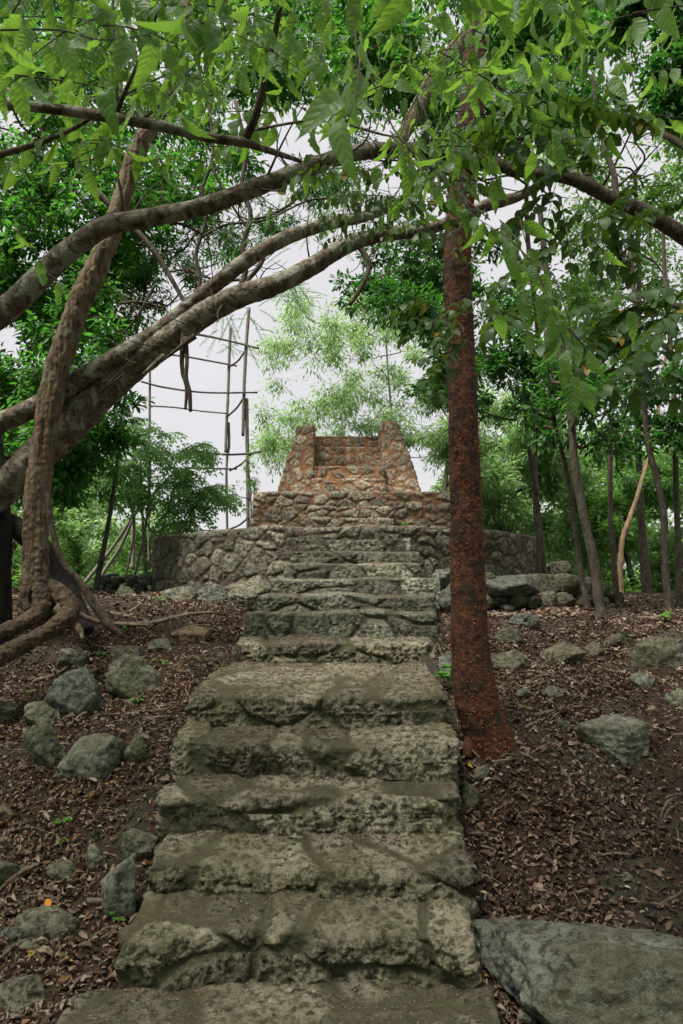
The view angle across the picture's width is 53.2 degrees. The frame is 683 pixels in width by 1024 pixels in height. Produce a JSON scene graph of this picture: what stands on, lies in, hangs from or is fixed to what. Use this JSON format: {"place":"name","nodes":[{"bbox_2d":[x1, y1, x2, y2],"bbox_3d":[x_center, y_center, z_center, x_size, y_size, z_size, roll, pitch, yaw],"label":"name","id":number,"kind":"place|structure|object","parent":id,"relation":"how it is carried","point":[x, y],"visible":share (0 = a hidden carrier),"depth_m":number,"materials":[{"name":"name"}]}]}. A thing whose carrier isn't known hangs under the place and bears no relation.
{"place":"outdoors","nodes":[
{"label":"outdoors","id":0,"kind":"place"},
{"bbox_2d":[0,587,682,1023],"bbox_3d":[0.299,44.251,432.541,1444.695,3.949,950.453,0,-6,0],"label":"ground","id":1,"kind":"structure","parent":0,"point":[650,697],"depth_m":3.61,"materials":[{"name":"brown plant"}]},
{"bbox_2d":[0,805,12,821],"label":"rock","id":2,"kind":"object","parent":1,"relation":"on","point":[6,812],"visible":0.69,"depth_m":3.45,"materials":[{"name":"beige stone"}]},
{"bbox_2d":[0,433,13,645],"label":"grey tree","id":3,"kind":"object","parent":1,"relation":"on","point":[6,552],"visible":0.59,"depth_m":5.44,"materials":[{"name":"brown wood"}]},
{"bbox_2d":[0,701,19,724],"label":"rock","id":4,"kind":"object","parent":1,"relation":"on","point":[9,710],"visible":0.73,"depth_m":4.35,"materials":[{"name":"grey stone"}]},
{"bbox_2d":[0,859,19,886],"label":"rock","id":5,"kind":"object","parent":1,"relation":"on","point":[8,869],"visible":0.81,"depth_m":3.08,"materials":[{"name":"grey stone"}]},
{"bbox_2d":[0,926,19,941],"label":"rock","id":6,"kind":"object","parent":1,"relation":"on","point":[11,931],"visible":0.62,"depth_m":2.81,"materials":[{"name":"stone"}]},
{"bbox_2d":[0,974,45,1014],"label":"rock","id":7,"kind":"object","parent":1,"relation":"on","point":[12,991],"visible":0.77,"depth_m":2.51,"materials":[{"name":"grey stone"}]},
{"bbox_2d":[16,937,37,952],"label":"rock","id":8,"kind":"object","parent":1,"relation":"on","point":[28,944],"visible":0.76,"depth_m":2.76,"materials":[{"name":"stone"}]},
{"bbox_2d":[23,701,60,724],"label":"rock","id":9,"kind":"object","parent":1,"relation":"on","point":[36,712],"visible":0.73,"depth_m":4.28,"materials":[{"name":"grey stone"}]},
{"bbox_2d":[24,721,65,768],"bbox_3d":[-1.677,1.354,3.850,0.208,0.348,0.212,4,-7,-36],"label":"rock","id":10,"kind":"object","parent":1,"relation":"on","point":[43,745],"visible":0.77,"depth_m":3.79,"materials":[{"name":"grey stone"}]},
{"bbox_2d":[0,873,89,916],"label":"fallen stick","id":11,"kind":"object","parent":1,"relation":"on","point":[27,898],"visible":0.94,"depth_m":3.04,"materials":[{"name":"brown wood"}]},
{"bbox_2d":[11,498,81,588],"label":"woodland tree","id":12,"kind":"object","parent":1,"relation":"on","point":[62,530],"visible":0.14,"depth_m":14.50,"materials":[{"name":"green plant"}]},
{"bbox_2d":[13,905,81,943],"bbox_3d":[-1.237,1.755,2.908,0.272,0.151,0.218,0,-6,0],"label":"rock","id":13,"kind":"object","parent":1,"relation":"on","point":[40,920],"visible":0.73,"depth_m":2.85,"materials":[{"name":"grey stone"}]},
{"bbox_2d":[11,512,94,635],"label":"fallen tree","id":14,"kind":"object","parent":1,"relation":"on","point":[57,571],"visible":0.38,"depth_m":5.42,"materials":[{"name":"brown wood"}]},
{"bbox_2d":[46,857,77,883],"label":"rock","id":15,"kind":"object","parent":1,"relation":"on","point":[57,870],"visible":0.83,"depth_m":3.14,"materials":[{"name":"grey stone"}]},
{"bbox_2d":[34,651,100,682],"bbox_3d":[-2.035,1.156,5.111,0.070,0.197,0.520,-5,-7,41],"label":"fallen stick","id":16,"kind":"object","parent":1,"relation":"on","point":[66,667],"visible":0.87,"depth_m":4.98,"materials":[{"name":"brown wood"}]},
{"bbox_2d":[56,648,87,668],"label":"rock","id":17,"kind":"object","parent":1,"relation":"on","point":[69,657],"visible":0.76,"depth_m":5.12,"materials":[{"name":"grey stone"}]},
{"bbox_2d":[43,666,105,716],"bbox_3d":[-1.714,1.210,4.445,0.410,0.400,0.281,4,-7,-33],"label":"rock","id":18,"kind":"object","parent":1,"relation":"on","point":[78,691],"visible":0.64,"depth_m":4.37,"materials":[{"name":"stone"}]},
{"bbox_2d":[19,508,140,587],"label":"woodland tree","id":19,"kind":"object","parent":1,"relation":"on","point":[87,554],"visible":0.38,"depth_m":15.68,"materials":[{"name":"green plant"}]},
{"bbox_2d":[41,479,122,637],"bbox_3d":[-1.806,0.317,4.742,0.612,1.099,0.062,0,-6,0],"label":"leaning branch","id":20,"kind":"object","parent":1,"relation":"on","point":[103,618],"visible":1,"depth_m":4.71,"materials":[{"name":"brown plant"}]},
{"bbox_2d":[0,153,180,513],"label":"dense left tree","id":21,"kind":"object","parent":1,"relation":"on","point":[72,479],"visible":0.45,"depth_m":8.02,"materials":[{"name":"green plant"}]},
{"bbox_2d":[55,733,126,781],"bbox_3d":[-1.412,1.376,3.794,0.391,0.285,0.279,0,-6,0],"label":"rock","id":22,"kind":"object","parent":1,"relation":"on","point":[98,756],"visible":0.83,"depth_m":3.70,"materials":[{"name":"stone"}]},
{"bbox_2d":[85,843,106,870],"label":"rock","id":23,"kind":"object","parent":1,"relation":"on","point":[94,856],"visible":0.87,"depth_m":3.18,"materials":[{"name":"grey stone"}]},
{"bbox_2d":[0,0,192,666],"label":"gnarled tree","id":24,"kind":"object","parent":1,"relation":"on","point":[49,606],"visible":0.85,"depth_m":4.90,"materials":[{"name":"brown plant"}]},
{"bbox_2d":[84,510,135,583],"bbox_3d":[-4.181,0.767,11.982,1.197,1.675,0.071,0,-6,0],"label":"leaning pole","id":25,"kind":"object","parent":1,"relation":"on","point":[93,571],"visible":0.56,"depth_m":11.97,"materials":[{"name":"brown wood"}]},
{"bbox_2d":[100,853,136,918],"bbox_3d":[-0.957,1.657,2.940,0.137,0.339,0.113,4,-7,-37],"label":"rock","id":26,"kind":"object","parent":1,"relation":"on","point":[118,882],"visible":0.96,"depth_m":2.91,"materials":[{"name":"stone"}]},
{"bbox_2d":[101,509,135,576],"bbox_3d":[-4.004,0.709,11.987,0.894,1.693,0.072,0,-6,0],"label":"leaning pole","id":27,"kind":"object","parent":1,"relation":"on","point":[108,564],"visible":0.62,"depth_m":11.97,"materials":[{"name":"brown wood"}]},
{"bbox_2d":[99,573,152,590],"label":"rubble wall","id":28,"kind":"structure","parent":1,"relation":"on","point":[141,582],"depth_m":8.92,"materials":[{"name":"stone"}]},
{"bbox_2d":[115,584,136,595],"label":"rock","id":29,"kind":"object","parent":1,"relation":"on","point":[123,589],"visible":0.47,"depth_m":7.57,"materials":[{"name":"grey stone"}]},
{"bbox_2d":[109,645,145,662],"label":"rock","id":30,"kind":"object","parent":1,"relation":"on","point":[118,651],"visible":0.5,"depth_m":5.16,"materials":[{"name":"grey stone"}]},
{"bbox_2d":[84,503,176,589],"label":"woodland tree","id":31,"kind":"object","parent":1,"relation":"on","point":[121,557],"visible":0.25,"depth_m":17.53,"materials":[{"name":"green plant"}]},
{"bbox_2d":[106,653,161,699],"bbox_3d":[-1.406,1.145,4.652,0.398,0.368,0.284,0,-6,0],"label":"rock","id":32,"kind":"object","parent":1,"relation":"on","point":[130,676],"visible":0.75,"depth_m":4.58,"materials":[{"name":"grey stone"}]},
{"bbox_2d":[124,734,145,762],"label":"rock","id":33,"kind":"object","parent":1,"relation":"on","point":[135,749],"visible":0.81,"depth_m":3.81,"materials":[{"name":"grey stone"}]},
{"bbox_2d":[119,828,158,859],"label":"rock","id":34,"kind":"object","parent":1,"relation":"on","point":[139,843],"visible":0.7,"depth_m":3.24,"materials":[{"name":"grey stone"}]},
{"bbox_2d":[148,637,172,652],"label":"rock","id":35,"kind":"object","parent":1,"relation":"on","point":[162,644],"visible":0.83,"depth_m":5.29,"materials":[{"name":"grey stone"}]},
{"bbox_2d":[78,417,246,588],"bbox_3d":[-3.066,-0.210,11.150,2.911,2.959,1.670,0,-6,0],"label":"bright compound leaved tree","id":36,"kind":"object","parent":1,"relation":"on","point":[139,496],"visible":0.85,"depth_m":10.91,"materials":[{"name":"green plant"}]},
{"bbox_2d":[117,611,213,627],"bbox_3d":[-1.478,0.915,5.811,0.816,0.125,0.112,2,-6,-24],"label":"fallen stick","id":37,"kind":"object","parent":1,"relation":"on","point":[165,619],"visible":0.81,"depth_m":5.77,"materials":[{"name":"brown wood"}]},
{"bbox_2d":[0,0,332,287],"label":"canopy tree","id":38,"kind":"object","parent":1,"relation":"on","point":[50,124],"visible":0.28,"depth_m":8.56,"materials":[{"name":"green plant"}]},
{"bbox_2d":[159,586,197,600],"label":"rock","id":39,"kind":"object","parent":1,"relation":"on","point":[182,592],"visible":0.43,"depth_m":6.49,"materials":[{"name":"grey stone"}]},
{"bbox_2d":[171,625,209,643],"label":"rock","id":40,"kind":"object","parent":1,"relation":"on","point":[188,633],"visible":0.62,"depth_m":5.39,"materials":[{"name":"beige stone"}]},
{"bbox_2d":[131,307,260,569],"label":"pole tower","id":41,"kind":"structure","parent":1,"relation":"on","point":[244,401],"depth_m":12.70,"materials":[{"name":"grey wood"}]},
{"bbox_2d":[185,647,235,663],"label":"dry grass","id":42,"kind":"structure","parent":1,"relation":"on","point":[205,658],"depth_m":5.05,"materials":[{"name":"brown plant"}]},
{"bbox_2d":[194,585,227,602],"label":"rock","id":43,"kind":"object","parent":1,"relation":"on","point":[216,593],"visible":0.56,"depth_m":6.49,"materials":[{"name":"stone"}]},
{"bbox_2d":[80,118,378,590],"bbox_3d":[-1.496,-2.307,9.368,4.265,7.067,2.820,0,-6,0],"label":"fine leaved tree","id":44,"kind":"object","parent":1,"relation":"on","point":[145,282],"visible":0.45,"depth_m":9.29,"materials":[{"name":"green plant"}]},
{"bbox_2d":[75,87,402,367],"bbox_3d":[-0.977,-2.981,6.616,3.285,3.178,1.573,0,-6,0],"label":"bare limbed tree","id":45,"kind":"object","parent":1,"relation":"on","point":[139,234],"visible":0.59,"depth_m":6.86,"materials":[{"name":"green plant"}]},
{"bbox_2d":[225,449,260,526],"bbox_3d":[-1.878,0.178,12.036,0.939,2.693,0.426,1,-6,-12],"label":"thin bush","id":46,"kind":"object","parent":1,"relation":"on","point":[251,482],"visible":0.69,"depth_m":12.10,"materials":[{"name":"green plant"}]},
{"bbox_2d":[226,580,271,612],"bbox_3d":[-0.855,0.838,6.552,0.479,0.371,0.300,-4,-7,32],"label":"rock","id":47,"kind":"object","parent":1,"relation":"on","point":[246,594],"visible":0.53,"depth_m":6.48,"materials":[{"name":"grey stone"}]},
{"bbox_2d":[0,189,538,512],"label":"arching tree","id":48,"kind":"object","parent":1,"relation":"on","point":[84,411],"visible":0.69,"depth_m":5.03,"materials":[{"name":"brown plant"}]},
{"bbox_2d":[0,177,423,432],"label":"arching tree","id":49,"kind":"object","parent":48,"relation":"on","point":[91,372],"visible":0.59,"depth_m":5.07,"materials":[{"name":"brown plant"}]},
{"bbox_2d":[55,538,500,1023],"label":"stone staircase","id":50,"kind":"structure","parent":1,"relation":"on","point":[211,944],"depth_m":3.27,"materials":[{"name":"stone"}]},
{"bbox_2d":[89,539,479,1023],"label":"step litter","id":51,"kind":"object","parent":50,"relation":"on","point":[249,662],"visible":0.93,"depth_m":3.44,"materials":[{"name":"brown plant"}]},
{"bbox_2d":[227,278,448,483],"bbox_3d":[0.195,-1.918,15.551,5.890,8.293,4.450,0,-6,0],"label":"pale feathery tree","id":52,"kind":"object","parent":1,"relation":"on","point":[355,335],"visible":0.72,"depth_m":15.25,"materials":[{"name":"green plant"}]},
{"bbox_2d":[0,9,682,330],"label":"arching tree","id":53,"kind":"object","parent":1,"relation":"on","point":[23,293],"visible":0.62,"depth_m":3.42,"materials":[{"name":"brown plant"}]},
{"bbox_2d":[0,0,397,306],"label":"leafy branch tree","id":54,"kind":"object","parent":53,"relation":"attached to","point":[67,47],"visible":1,"depth_m":2.10,"materials":[{"name":"green plant"}]},
{"bbox_2d":[277,154,493,261],"bbox_3d":[0.264,-1.674,3.852,1.237,0.806,1.436,0,-6,0],"label":"twining shrub","id":55,"kind":"object","parent":53,"relation":"attached to","point":[372,203],"visible":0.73,"depth_m":3.64,"materials":[{"name":"green plant"}]},
{"bbox_2d":[273,0,682,420],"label":"leafy vine","id":56,"kind":"object","parent":53,"relation":"hanging from","point":[559,333],"visible":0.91,"depth_m":2.19,"materials":[{"name":"green plant"}]},
{"bbox_2d":[379,85,682,418],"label":"round leaved shrub","id":57,"kind":"object","parent":56,"relation":"attached to","point":[602,344],"visible":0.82,"depth_m":2.50,"materials":[{"name":"green plant"}]},
{"bbox_2d":[0,590,682,1023],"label":"twig litter","id":58,"kind":"object","parent":1,"relation":"on","point":[460,774],"visible":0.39,"depth_m":3.68,"materials":[{"name":"brown wood"}]},
{"bbox_2d":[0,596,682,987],"bbox_3d":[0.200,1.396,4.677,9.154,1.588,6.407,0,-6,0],"label":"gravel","id":59,"kind":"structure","parent":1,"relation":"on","point":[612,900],"depth_m":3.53,"materials":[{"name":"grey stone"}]},
{"bbox_2d":[151,525,535,593],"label":"round stone platform","id":60,"kind":"structure","parent":1,"relation":"on","point":[226,559],"depth_m":7.64,"materials":[{"name":"stone"}]},
{"bbox_2d":[251,491,449,528],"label":"square stone terrace","id":61,"kind":"structure","parent":60,"relation":"on","point":[334,509],"depth_m":8.16,"materials":[{"name":"stone"}]},
{"bbox_2d":[278,421,420,491],"bbox_3d":[0.106,-0.619,9.312,1.974,1.132,1.310,0,-6,0],"label":"stone stair monument","id":62,"kind":"object","parent":61,"relation":"on","point":[381,462],"visible":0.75,"depth_m":8.92,"materials":[{"name":"stone"}]},
{"bbox_2d":[8,392,682,591],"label":"distant forest","id":63,"kind":"object","parent":1,"relation":"on","point":[87,513],"visible":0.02,"depth_m":22.30,"materials":[{"name":"green plant"}]},
{"bbox_2d":[432,568,450,610],"bbox_3d":[0.999,0.738,6.534,0.359,0.398,0.570,0,-6,0],"label":"rubble heap","id":64,"kind":"object","parent":1,"relation":"on","point":[442,575],"visible":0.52,"depth_m":6.57,"materials":[{"name":"stone"}]},
{"bbox_2d":[435,663,452,689],"bbox_3d":[0.766,1.150,4.714,0.247,0.181,0.241,-4,-7,36],"label":"seedling","id":65,"kind":"object","parent":1,"relation":"on","point":[443,674],"visible":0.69,"depth_m":4.70,"materials":[{"name":"green plant"}]},
{"bbox_2d":[438,651,452,679],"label":"rock","id":66,"kind":"object","parent":1,"relation":"on","point":[446,659],"visible":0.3,"depth_m":4.94,"materials":[{"name":"stone"}]},
{"bbox_2d":[328,216,564,595],"bbox_3d":[1.432,-1.443,8.198,3.218,5.266,2.638,0,-6,0],"label":"dark leaved tree","id":67,"kind":"object","parent":1,"relation":"on","point":[386,292],"visible":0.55,"depth_m":7.98,"materials":[{"name":"green plant"}]},
{"bbox_2d":[461,780,479,808],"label":"rock","id":68,"kind":"object","parent":1,"relation":"on","point":[470,795],"visible":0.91,"depth_m":3.58,"materials":[{"name":"grey stone"}]},
{"bbox_2d":[284,0,658,573],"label":"tall canopy tree","id":69,"kind":"object","parent":1,"relation":"on","point":[337,64],"visible":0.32,"depth_m":8.65,"materials":[{"name":"green plant"}]},
{"bbox_2d":[441,18,514,762],"bbox_3d":[0.853,-1.121,4.205,0.474,5.485,0.337,0,-6,0],"label":"red barked tree","id":70,"kind":"object","parent":1,"relation":"on","point":[486,731],"visible":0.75,"depth_m":4.01,"materials":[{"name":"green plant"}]},
{"bbox_2d":[472,764,491,781],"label":"rock","id":71,"kind":"object","parent":1,"relation":"on","point":[482,771],"visible":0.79,"depth_m":3.75,"materials":[{"name":"grey stone"}]},
{"bbox_2d":[409,366,582,508],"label":"feathery tree","id":72,"kind":"object","parent":1,"relation":"on","point":[545,459],"visible":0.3,"depth_m":14.43,"materials":[{"name":"green plant"}]},
{"bbox_2d":[493,624,522,643],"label":"rock","id":73,"kind":"object","parent":1,"relation":"on","point":[513,634],"visible":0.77,"depth_m":5.43,"materials":[{"name":"stone"}]},
{"bbox_2d":[491,649,528,671],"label":"rock","id":74,"kind":"object","parent":1,"relation":"on","point":[514,659],"visible":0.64,"depth_m":4.89,"materials":[{"name":"stone"}]},
{"bbox_2d":[516,688,530,697],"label":"rock","id":75,"kind":"object","parent":1,"relation":"on","point":[522,691],"visible":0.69,"depth_m":4.40,"materials":[{"name":"stone"}]},
{"bbox_2d":[508,614,539,629],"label":"rock","id":76,"kind":"object","parent":1,"relation":"on","point":[525,620],"visible":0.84,"depth_m":5.71,"materials":[{"name":"stone"}]},
{"bbox_2d":[517,1010,536,1023],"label":"rock","id":77,"kind":"object","parent":1,"relation":"on","point":[525,1016],"visible":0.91,"depth_m":2.52,"materials":[{"name":"stone"}]},
{"bbox_2d":[481,452,593,576],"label":"woodland tree","id":78,"kind":"object","parent":1,"relation":"on","point":[512,508],"visible":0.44,"depth_m":14.63,"materials":[{"name":"green plant"}]},
{"bbox_2d":[524,704,564,728],"bbox_3d":[1.254,1.251,4.171,0.402,0.102,0.031,4,-7,-36],"label":"fallen stick","id":79,"kind":"object","parent":1,"relation":"on","point":[530,724],"visible":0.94,"depth_m":4.11,"materials":[{"name":"brown wood"}]},
{"bbox_2d":[540,685,563,697],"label":"rock","id":80,"kind":"object","parent":1,"relation":"on","point":[551,690],"visible":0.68,"depth_m":4.42,"materials":[{"name":"stone"}]},
{"bbox_2d":[485,561,624,611],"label":"dry stone wall","id":81,"kind":"structure","parent":1,"relation":"on","point":[559,584],"depth_m":6.97,"materials":[{"name":"stone"}]},
{"bbox_2d":[510,329,601,610],"bbox_3d":[2.179,-0.378,6.946,0.897,3.059,1.431,0,-6,0],"label":"sapling tree","id":82,"kind":"object","parent":1,"relation":"on","point":[552,406],"visible":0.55,"depth_m":6.84,"materials":[{"name":"green plant"}]},
{"bbox_2d":[539,641,586,663],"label":"rock","id":83,"kind":"object","parent":1,"relation":"on","point":[562,651],"visible":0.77,"depth_m":5.14,"materials":[{"name":"stone"}]},
{"bbox_2d":[555,720,571,731],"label":"rock","id":84,"kind":"object","parent":1,"relation":"on","point":[565,724],"visible":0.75,"depth_m":4.05,"materials":[{"name":"grey stone"}]},
{"bbox_2d":[557,766,577,804],"bbox_3d":[1.216,1.451,3.639,0.044,0.148,0.231,1,-6,-6],"label":"fallen stick","id":85,"kind":"object","parent":1,"relation":"on","point":[562,771],"visible":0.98,"depth_m":3.65,"materials":[{"name":"brown wood"}]},
{"bbox_2d":[521,425,632,591],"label":"woodland tree","id":86,"kind":"object","parent":1,"relation":"on","point":[587,482],"visible":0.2,"depth_m":15.99,"materials":[{"name":"green plant"}]},
{"bbox_2d":[473,917,682,1023],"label":"rock slab","id":87,"kind":"object","parent":1,"relation":"on","point":[544,972],"visible":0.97,"depth_m":2.38,"materials":[{"name":"stone"}]},
{"bbox_2d":[518,212,644,619],"bbox_3d":[2.307,-0.866,6.453,1.105,4.024,1.491,0,-6,0],"label":"sapling tree","id":88,"kind":"object","parent":1,"relation":"on","point":[595,379],"visible":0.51,"depth_m":6.28,"materials":[{"name":"green plant"}]},
{"bbox_2d":[581,641,606,656],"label":"rock","id":89,"kind":"object","parent":1,"relation":"on","point":[594,647],"visible":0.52,"depth_m":5.32,"materials":[{"name":"stone"}]},
{"bbox_2d":[534,90,682,592],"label":"light leaved tree","id":90,"kind":"object","parent":1,"relation":"on","point":[578,284],"visible":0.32,"depth_m":11.50,"materials":[{"name":"green plant"}]},
{"bbox_2d":[602,633,621,646],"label":"rock","id":91,"kind":"object","parent":1,"relation":"on","point":[613,640],"visible":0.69,"depth_m":5.42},
{"bbox_2d":[574,714,650,768],"bbox_3d":[1.576,1.310,3.912,0.452,0.282,0.323,0,-6,0],"label":"rock","id":92,"kind":"object","parent":1,"relation":"on","point":[612,736],"visible":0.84,"depth_m":3.83,"materials":[{"name":"stone"}]},
{"bbox_2d":[582,328,658,603],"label":"sapling tree","id":93,"kind":"object","parent":1,"relation":"on","point":[613,554],"visible":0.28,"depth_m":7.44,"materials":[{"name":"green plant"}]},
{"bbox_2d":[620,872,634,881],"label":"rock","id":94,"kind":"object","parent":1,"relation":"on","point":[627,877],"visible":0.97,"depth_m":3.14,"materials":[{"name":"stone"}]},
{"bbox_2d":[573,421,682,592],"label":"woodland tree","id":95,"kind":"object","parent":1,"relation":"on","point":[623,499],"visible":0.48,"depth_m":15.23,"materials":[{"name":"green plant"}]},
{"bbox_2d":[600,0,682,138],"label":"corner tree","id":96,"kind":"object","parent":1,"relation":"on","point":[668,101],"visible":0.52,"depth_m":5.16,"materials":[{"name":"green plant"}]},
{"bbox_2d":[628,672,654,686],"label":"rock","id":97,"kind":"object","parent":1,"relation":"on","point":[641,679],"visible":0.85,"depth_m":4.66,"materials":[{"name":"stone"}]},
{"bbox_2d":[611,245,682,610],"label":"sapling tree","id":98,"kind":"object","parent":1,"relation":"on","point":[671,434],"visible":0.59,"depth_m":6.59,"materials":[{"name":"green plant"}]},
{"bbox_2d":[616,356,682,593],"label":"pale forked tree","id":99,"kind":"object","parent":1,"relation":"on","point":[643,481],"visible":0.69,"depth_m":8.62,"materials":[{"name":"beige plant"}]},
{"bbox_2d":[645,705,659,716],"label":"rock","id":100,"kind":"object","parent":1,"relation":"on","point":[651,710],"visible":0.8,"depth_m":4.22,"materials":[{"name":"beige stone"}]},
{"bbox_2d":[623,445,682,592],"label":"woodland tree","id":101,"kind":"object","parent":1,"relation":"on","point":[655,562],"visible":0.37,"depth_m":15.93,"materials":[{"name":"green plant"}]},
{"bbox_2d":[627,636,681,668],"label":"rock","id":102,"kind":"object","parent":1,"relation":"on","point":[654,652],"visible":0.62,"depth_m":5.08,"materials":[{"name":"stone"}]},
{"bbox_2d":[650,232,682,608],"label":"sapling tree","id":103,"kind":"object","parent":1,"relation":"on","point":[678,570],"visible":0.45,"depth_m":7.01,"materials":[{"name":"green plant"}]},
{"bbox_2d":[655,890,682,909],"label":"fallen stick","id":104,"kind":"object","parent":1,"relation":"on","point":[669,899],"visible":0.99,"depth_m":3.02,"materials":[{"name":"brown wood"}]},
{"bbox_2d":[664,687,682,706],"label":"rock","id":105,"kind":"object","parent":1,"relation":"on","point":[675,697],"visible":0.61,"depth_m":4.42,"materials":[{"name":"grey stone"}]},
{"bbox_2d":[0,0,682,571],"label":"sky","id":106,"kind":"structure","parent":0,"point":[205,376],"materials":[{"name":"white"}]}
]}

